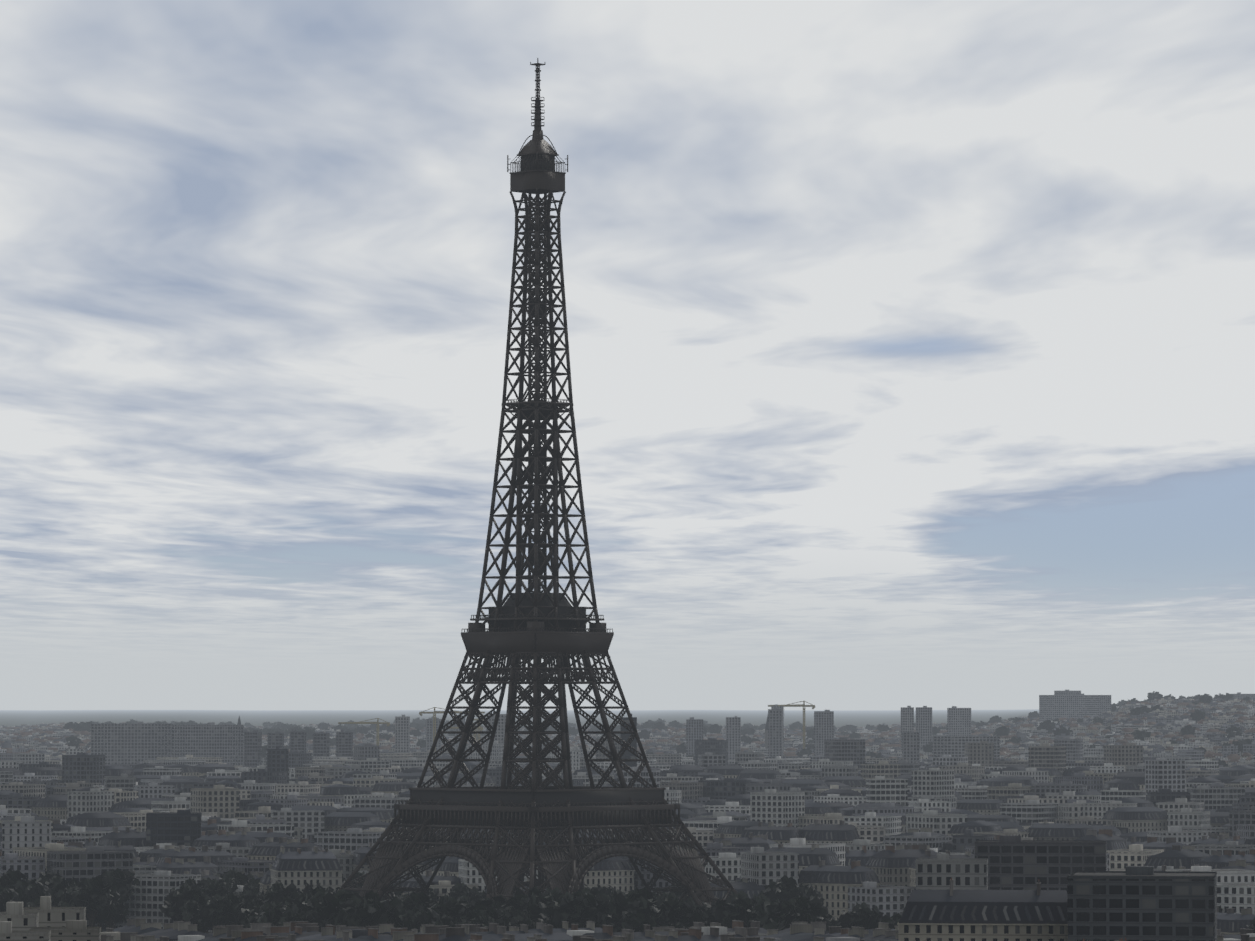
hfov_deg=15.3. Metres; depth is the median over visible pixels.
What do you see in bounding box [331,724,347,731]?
tree
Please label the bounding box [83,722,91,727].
tree
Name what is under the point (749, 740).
tree
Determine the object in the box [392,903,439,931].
tree
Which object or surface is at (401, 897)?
tree
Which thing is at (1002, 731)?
tree
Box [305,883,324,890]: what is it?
tree
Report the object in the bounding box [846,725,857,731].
tree
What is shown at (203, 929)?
tree
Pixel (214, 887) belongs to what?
tree
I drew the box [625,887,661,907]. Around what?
tree
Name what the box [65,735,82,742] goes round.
tree
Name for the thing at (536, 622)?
eiffel tower
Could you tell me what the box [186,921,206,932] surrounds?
tree
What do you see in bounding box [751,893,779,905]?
tree
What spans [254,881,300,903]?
tree
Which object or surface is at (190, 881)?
tree
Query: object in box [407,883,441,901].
tree
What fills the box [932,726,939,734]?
tree
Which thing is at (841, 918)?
tree
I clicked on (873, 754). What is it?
tree
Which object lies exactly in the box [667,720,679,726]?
tree
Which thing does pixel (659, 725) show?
tree
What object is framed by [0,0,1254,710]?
sky
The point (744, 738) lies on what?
tree
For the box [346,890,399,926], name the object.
tree
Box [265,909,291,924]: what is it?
tree
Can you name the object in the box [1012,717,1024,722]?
tree
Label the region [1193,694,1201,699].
tree
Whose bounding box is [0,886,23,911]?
tree
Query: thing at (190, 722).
tree
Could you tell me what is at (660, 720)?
tree
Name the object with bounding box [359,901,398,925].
tree
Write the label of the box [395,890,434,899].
tree
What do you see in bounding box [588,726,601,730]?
tree
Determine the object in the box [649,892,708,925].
tree
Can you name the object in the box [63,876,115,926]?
tree
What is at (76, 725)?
tree
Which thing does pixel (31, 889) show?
tree
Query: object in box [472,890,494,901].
tree
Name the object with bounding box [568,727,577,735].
tree
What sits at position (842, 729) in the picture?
tree
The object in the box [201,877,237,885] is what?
tree
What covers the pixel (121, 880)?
tree
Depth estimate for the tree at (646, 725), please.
7719.07 m
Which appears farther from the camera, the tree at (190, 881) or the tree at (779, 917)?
the tree at (190, 881)
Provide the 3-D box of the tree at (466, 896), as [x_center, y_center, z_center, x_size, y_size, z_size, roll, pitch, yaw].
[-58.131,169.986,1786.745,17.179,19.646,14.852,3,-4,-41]
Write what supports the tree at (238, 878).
on the ground
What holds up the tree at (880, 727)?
on the ground
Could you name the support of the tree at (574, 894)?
on the ground
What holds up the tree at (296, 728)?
on the ground
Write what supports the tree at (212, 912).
on the ground
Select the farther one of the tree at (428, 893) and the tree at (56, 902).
the tree at (428, 893)
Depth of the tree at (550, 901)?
1614.90 m
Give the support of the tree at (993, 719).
on the ground
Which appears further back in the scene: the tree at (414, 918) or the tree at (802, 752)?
the tree at (802, 752)
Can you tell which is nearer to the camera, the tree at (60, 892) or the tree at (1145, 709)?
the tree at (60, 892)
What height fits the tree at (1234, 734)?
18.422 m
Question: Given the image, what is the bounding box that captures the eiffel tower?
[338,58,737,905]
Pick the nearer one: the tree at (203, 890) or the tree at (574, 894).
the tree at (574, 894)
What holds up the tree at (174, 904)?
on the ground
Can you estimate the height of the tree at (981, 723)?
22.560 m
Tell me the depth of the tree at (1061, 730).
5719.72 m
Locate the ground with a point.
(857, 718)
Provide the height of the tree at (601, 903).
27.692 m
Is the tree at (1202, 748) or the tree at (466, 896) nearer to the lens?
the tree at (466, 896)
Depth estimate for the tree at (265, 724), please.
9585.66 m
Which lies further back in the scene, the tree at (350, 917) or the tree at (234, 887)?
the tree at (234, 887)
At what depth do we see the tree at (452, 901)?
1575.41 m
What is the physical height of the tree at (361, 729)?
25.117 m
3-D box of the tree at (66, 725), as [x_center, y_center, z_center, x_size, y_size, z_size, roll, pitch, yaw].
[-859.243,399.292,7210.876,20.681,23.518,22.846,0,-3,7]
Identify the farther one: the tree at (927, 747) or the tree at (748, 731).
the tree at (748, 731)
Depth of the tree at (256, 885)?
1884.73 m
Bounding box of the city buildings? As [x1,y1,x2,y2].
[0,690,1254,940]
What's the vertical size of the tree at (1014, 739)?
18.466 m
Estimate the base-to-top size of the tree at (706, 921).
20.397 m
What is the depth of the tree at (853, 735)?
6741.06 m
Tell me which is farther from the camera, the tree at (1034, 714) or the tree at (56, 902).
the tree at (1034, 714)
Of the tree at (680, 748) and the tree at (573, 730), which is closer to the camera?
the tree at (680, 748)
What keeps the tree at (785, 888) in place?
on the ground
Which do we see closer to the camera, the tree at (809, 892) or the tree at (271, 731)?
the tree at (809, 892)
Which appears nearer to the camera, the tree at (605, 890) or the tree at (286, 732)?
the tree at (605, 890)
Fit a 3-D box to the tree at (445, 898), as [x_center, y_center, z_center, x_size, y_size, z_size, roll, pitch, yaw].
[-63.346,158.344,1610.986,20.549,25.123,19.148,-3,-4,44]
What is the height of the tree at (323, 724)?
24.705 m
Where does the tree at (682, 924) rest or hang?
on the ground
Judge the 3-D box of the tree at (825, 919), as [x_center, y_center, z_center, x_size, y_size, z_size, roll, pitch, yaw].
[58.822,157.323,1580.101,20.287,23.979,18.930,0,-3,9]
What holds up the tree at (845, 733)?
on the ground
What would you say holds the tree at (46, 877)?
on the ground
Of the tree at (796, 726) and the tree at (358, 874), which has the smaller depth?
the tree at (358, 874)
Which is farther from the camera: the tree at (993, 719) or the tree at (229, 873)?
the tree at (993, 719)
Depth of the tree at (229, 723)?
8850.20 m
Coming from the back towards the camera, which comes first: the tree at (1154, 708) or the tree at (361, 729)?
the tree at (361, 729)
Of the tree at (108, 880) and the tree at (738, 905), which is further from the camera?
the tree at (108, 880)
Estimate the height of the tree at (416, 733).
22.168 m
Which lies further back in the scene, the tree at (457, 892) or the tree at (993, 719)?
the tree at (993, 719)
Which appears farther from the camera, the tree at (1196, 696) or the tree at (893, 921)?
the tree at (1196, 696)
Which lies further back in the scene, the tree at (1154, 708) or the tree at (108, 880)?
the tree at (1154, 708)
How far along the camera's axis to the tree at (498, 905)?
1611.13 m
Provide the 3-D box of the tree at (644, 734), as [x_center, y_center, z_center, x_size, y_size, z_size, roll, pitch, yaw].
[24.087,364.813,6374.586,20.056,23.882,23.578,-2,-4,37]
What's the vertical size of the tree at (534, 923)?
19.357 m
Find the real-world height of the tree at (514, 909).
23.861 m
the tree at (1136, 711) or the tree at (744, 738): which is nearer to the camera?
the tree at (1136, 711)
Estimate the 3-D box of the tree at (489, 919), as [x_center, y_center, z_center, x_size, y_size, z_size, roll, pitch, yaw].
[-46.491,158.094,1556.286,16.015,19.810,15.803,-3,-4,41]
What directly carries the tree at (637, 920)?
on the ground
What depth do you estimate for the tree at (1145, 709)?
6185.55 m
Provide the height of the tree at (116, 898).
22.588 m
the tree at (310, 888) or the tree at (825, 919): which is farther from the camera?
the tree at (310, 888)
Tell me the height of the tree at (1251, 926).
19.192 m
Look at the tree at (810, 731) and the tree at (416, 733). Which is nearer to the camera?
the tree at (416, 733)
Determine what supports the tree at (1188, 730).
on the ground
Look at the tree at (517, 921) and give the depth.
1556.16 m
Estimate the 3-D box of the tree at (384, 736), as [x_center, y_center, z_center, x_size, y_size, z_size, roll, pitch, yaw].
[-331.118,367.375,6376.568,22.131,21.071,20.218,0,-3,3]
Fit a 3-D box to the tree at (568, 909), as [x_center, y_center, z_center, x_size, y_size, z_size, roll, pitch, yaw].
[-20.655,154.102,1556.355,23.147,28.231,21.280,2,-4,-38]
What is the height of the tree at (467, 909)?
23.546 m
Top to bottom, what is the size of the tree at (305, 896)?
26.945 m
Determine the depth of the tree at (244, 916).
1575.57 m
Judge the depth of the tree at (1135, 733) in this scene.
5304.60 m
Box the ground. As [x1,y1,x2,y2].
[0,709,1038,933]
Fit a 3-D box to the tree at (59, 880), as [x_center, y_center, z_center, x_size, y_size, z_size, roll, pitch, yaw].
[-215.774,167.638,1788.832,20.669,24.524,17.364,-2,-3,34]
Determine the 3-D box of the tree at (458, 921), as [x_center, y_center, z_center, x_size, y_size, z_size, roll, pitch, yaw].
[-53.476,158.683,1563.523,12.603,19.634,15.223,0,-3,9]
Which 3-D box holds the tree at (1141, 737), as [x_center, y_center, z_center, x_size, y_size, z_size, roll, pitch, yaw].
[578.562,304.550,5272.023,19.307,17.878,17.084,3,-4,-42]
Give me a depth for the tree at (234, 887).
1852.68 m
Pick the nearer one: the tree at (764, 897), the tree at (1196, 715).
the tree at (764, 897)
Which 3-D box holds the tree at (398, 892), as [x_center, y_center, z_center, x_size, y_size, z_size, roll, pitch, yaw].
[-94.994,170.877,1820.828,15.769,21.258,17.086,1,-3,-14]
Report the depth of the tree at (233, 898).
1699.17 m
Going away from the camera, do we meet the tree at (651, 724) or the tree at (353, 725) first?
the tree at (651, 724)
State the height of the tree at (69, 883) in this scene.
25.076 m
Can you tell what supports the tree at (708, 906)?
on the ground
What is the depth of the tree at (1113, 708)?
6963.09 m
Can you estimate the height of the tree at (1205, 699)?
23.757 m
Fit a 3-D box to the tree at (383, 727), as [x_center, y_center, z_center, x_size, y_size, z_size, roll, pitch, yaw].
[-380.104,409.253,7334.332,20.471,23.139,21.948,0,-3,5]
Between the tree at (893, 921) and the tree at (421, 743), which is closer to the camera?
the tree at (893, 921)
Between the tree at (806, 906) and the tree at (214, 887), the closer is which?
the tree at (806, 906)
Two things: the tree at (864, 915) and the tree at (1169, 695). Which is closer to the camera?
the tree at (864, 915)
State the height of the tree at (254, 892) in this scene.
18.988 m
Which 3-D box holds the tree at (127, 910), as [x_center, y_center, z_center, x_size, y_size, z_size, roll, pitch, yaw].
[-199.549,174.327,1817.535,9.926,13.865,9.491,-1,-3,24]
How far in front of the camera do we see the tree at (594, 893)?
1626.28 m
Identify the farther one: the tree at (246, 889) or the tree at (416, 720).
the tree at (416, 720)
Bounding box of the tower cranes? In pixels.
[338,701,814,751]
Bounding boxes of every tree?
[0,869,29,889]
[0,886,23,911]
[12,877,54,906]
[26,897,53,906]
[37,871,81,883]
[42,880,78,896]
[45,892,74,906]
[50,876,80,889]
[52,877,76,887]
[53,886,93,917]
[63,722,74,729]
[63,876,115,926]
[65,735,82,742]
[65,740,79,747]
[70,722,82,727]
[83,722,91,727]
[85,876,116,890]
[88,898,126,927]
[97,885,123,926]
[98,868,138,927]
[100,890,121,931]
[114,902,129,928]
[160,883,209,921]
[166,885,204,898]
[167,877,207,895]
[171,901,201,920]
[180,900,219,932]
[185,720,197,724]
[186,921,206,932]
[196,894,240,927]
[198,925,208,932]
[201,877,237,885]
[202,878,239,896]
[205,894,244,925]
[213,872,226,879]
[219,869,253,879]
[220,881,238,892]
[223,872,251,885]
[224,721,234,724]
[227,894,256,924]
[228,892,262,908]
[237,908,258,927]
[239,885,266,895]
[239,888,261,898]
[245,879,259,889]
[246,908,291,927]
[249,909,295,927]
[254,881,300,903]
[254,902,293,916]
[258,729,266,734]
[262,722,271,726]
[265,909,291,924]
[266,728,277,732]
[280,730,289,736]
[281,723,291,729]
[282,904,302,913]
[290,887,325,908]
[292,726,302,730]
[298,881,321,892]
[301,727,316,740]
[301,890,327,911]
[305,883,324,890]
[314,889,361,922]
[317,722,329,727]
[326,883,343,892]
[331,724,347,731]
[337,905,391,926]
[344,871,394,897]
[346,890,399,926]
[347,724,358,727]
[354,725,370,733]
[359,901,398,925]
[365,733,375,738]
[370,724,379,729]
[379,724,386,730]
[379,732,392,740]
[386,724,394,730]
[387,884,403,898]
[388,892,437,903]
[390,891,436,911]
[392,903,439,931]
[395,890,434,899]
[399,890,437,901]
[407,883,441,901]
[410,729,421,736]
[413,717,421,722]
[416,739,425,747]
[418,910,455,932]
[435,894,463,906]
[438,898,495,922]
[440,897,474,921]
[447,883,480,898]
[453,916,472,925]
[454,903,474,918]
[460,890,485,902]
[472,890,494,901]
[480,916,507,930]
[492,897,513,909]
[495,901,538,922]
[506,886,551,918]
[506,914,535,930]
[532,918,541,928]
[537,891,597,927]
[545,894,553,904]
[547,890,611,914]
[553,893,615,927]
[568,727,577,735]
[579,887,609,898]
[583,890,599,898]
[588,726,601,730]
[592,884,615,898]
[601,907,656,931]
[609,889,650,915]
[610,890,669,929]
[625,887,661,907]
[638,729,650,739]
[640,723,650,728]
[646,721,654,728]
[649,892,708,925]
[650,907,690,928]
[652,722,664,729]
[655,718,665,723]
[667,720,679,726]
[671,723,681,727]
[673,742,685,753]
[690,914,710,926]
[695,898,725,910]
[703,726,709,735]
[707,724,721,733]
[708,890,759,924]
[721,915,731,927]
[741,728,755,734]
[741,734,750,742]
[743,898,786,927]
[747,737,759,743]
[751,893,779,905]
[756,901,815,930]
[759,875,807,903]
[781,896,826,921]
[782,903,830,930]
[789,725,800,728]
[797,748,811,756]
[797,883,824,901]
[800,895,832,927]
[805,742,813,748]
[806,728,813,735]
[828,917,841,925]
[838,727,847,731]
[839,911,851,924]
[840,731,849,735]
[840,902,883,929]
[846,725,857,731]
[848,732,861,738]
[865,724,876,729]
[866,751,882,757]
[875,913,901,928]
[876,724,892,731]
[923,742,931,751]
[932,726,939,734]
[976,721,988,727]
[988,716,1001,723]
[993,726,1009,735]
[1010,736,1022,742]
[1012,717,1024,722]
[1029,711,1038,718]
[1037,720,1055,733]
[1053,726,1072,735]
[1093,717,1104,724]
[1111,705,1116,711]
[1130,707,1143,714]
[1131,730,1150,737]
[1134,733,1149,740]
[1140,706,1150,712]
[1147,691,1164,700]
[1151,705,1163,711]
[1164,694,1175,698]
[1178,725,1195,734]
[1189,709,1205,720]
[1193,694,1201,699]
[1193,746,1206,753]
[1199,695,1212,704]
[1212,759,1229,766]
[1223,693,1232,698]
[1225,725,1241,732]
[1227,731,1242,737]
[1232,739,1252,755]
[1245,917,1254,932]
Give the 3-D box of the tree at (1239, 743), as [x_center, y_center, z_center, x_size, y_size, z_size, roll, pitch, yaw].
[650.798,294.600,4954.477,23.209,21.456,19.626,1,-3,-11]
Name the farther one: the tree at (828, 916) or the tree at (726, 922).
the tree at (828, 916)
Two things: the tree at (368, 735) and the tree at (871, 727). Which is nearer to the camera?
the tree at (368, 735)
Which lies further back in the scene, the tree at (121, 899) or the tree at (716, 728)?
the tree at (716, 728)
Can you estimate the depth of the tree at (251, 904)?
1708.34 m
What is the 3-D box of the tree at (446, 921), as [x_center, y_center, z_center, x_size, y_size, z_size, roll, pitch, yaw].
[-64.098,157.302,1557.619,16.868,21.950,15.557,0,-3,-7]
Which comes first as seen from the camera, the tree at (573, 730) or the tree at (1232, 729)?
the tree at (1232, 729)
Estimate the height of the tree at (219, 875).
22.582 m
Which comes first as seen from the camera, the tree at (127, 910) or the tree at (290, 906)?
the tree at (290, 906)
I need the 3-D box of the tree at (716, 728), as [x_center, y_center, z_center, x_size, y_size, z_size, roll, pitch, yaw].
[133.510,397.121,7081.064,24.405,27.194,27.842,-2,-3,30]
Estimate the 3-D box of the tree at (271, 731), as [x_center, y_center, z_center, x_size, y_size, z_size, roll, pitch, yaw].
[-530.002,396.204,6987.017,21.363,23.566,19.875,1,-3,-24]
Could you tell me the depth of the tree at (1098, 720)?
6131.58 m
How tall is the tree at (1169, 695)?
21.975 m
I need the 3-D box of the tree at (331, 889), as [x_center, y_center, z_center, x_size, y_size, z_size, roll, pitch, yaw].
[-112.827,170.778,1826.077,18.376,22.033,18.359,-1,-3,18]
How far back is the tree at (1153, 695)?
7141.64 m
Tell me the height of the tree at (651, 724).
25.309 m
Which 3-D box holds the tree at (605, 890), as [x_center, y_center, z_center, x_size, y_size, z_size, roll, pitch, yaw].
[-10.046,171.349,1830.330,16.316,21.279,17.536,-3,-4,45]
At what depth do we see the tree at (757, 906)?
1559.55 m
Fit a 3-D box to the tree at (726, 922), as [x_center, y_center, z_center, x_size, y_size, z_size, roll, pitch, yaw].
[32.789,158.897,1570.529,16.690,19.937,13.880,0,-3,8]
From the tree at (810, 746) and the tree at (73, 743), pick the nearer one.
the tree at (73, 743)
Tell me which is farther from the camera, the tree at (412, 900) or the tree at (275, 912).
the tree at (412, 900)
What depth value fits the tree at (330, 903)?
1565.42 m
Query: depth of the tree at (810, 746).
5936.38 m
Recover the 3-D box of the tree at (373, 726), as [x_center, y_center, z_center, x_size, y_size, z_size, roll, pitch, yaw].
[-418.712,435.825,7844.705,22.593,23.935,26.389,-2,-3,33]
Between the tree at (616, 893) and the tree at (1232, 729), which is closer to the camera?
the tree at (616, 893)
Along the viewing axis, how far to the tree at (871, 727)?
8714.44 m
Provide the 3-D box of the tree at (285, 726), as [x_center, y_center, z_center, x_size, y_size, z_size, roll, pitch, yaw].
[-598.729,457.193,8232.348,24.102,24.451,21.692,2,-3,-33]
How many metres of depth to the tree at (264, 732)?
7062.53 m
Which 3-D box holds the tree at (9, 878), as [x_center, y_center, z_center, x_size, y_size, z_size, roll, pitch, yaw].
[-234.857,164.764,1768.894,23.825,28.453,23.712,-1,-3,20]
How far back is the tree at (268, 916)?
1555.45 m
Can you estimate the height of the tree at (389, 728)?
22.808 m
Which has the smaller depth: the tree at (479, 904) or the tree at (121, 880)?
the tree at (479, 904)
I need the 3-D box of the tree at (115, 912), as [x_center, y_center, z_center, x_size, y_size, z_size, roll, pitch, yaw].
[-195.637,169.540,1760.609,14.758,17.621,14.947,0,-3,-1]
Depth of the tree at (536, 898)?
1598.41 m
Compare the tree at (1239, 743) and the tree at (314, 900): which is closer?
the tree at (314, 900)
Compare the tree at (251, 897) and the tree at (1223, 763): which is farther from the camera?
the tree at (1223, 763)
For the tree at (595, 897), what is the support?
on the ground
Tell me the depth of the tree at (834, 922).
1661.68 m
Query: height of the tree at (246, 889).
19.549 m
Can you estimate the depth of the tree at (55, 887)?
1766.31 m
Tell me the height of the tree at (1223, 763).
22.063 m
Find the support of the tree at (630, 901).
on the ground
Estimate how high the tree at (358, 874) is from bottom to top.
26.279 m
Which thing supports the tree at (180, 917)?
on the ground
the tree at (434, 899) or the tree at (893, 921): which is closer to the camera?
the tree at (893, 921)
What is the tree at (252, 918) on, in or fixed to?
on the ground
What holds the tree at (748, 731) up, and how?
on the ground
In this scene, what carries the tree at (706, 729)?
on the ground
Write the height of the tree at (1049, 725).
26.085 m
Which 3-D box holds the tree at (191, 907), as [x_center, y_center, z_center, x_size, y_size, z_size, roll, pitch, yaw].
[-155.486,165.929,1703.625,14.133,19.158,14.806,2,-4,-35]
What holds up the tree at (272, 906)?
on the ground

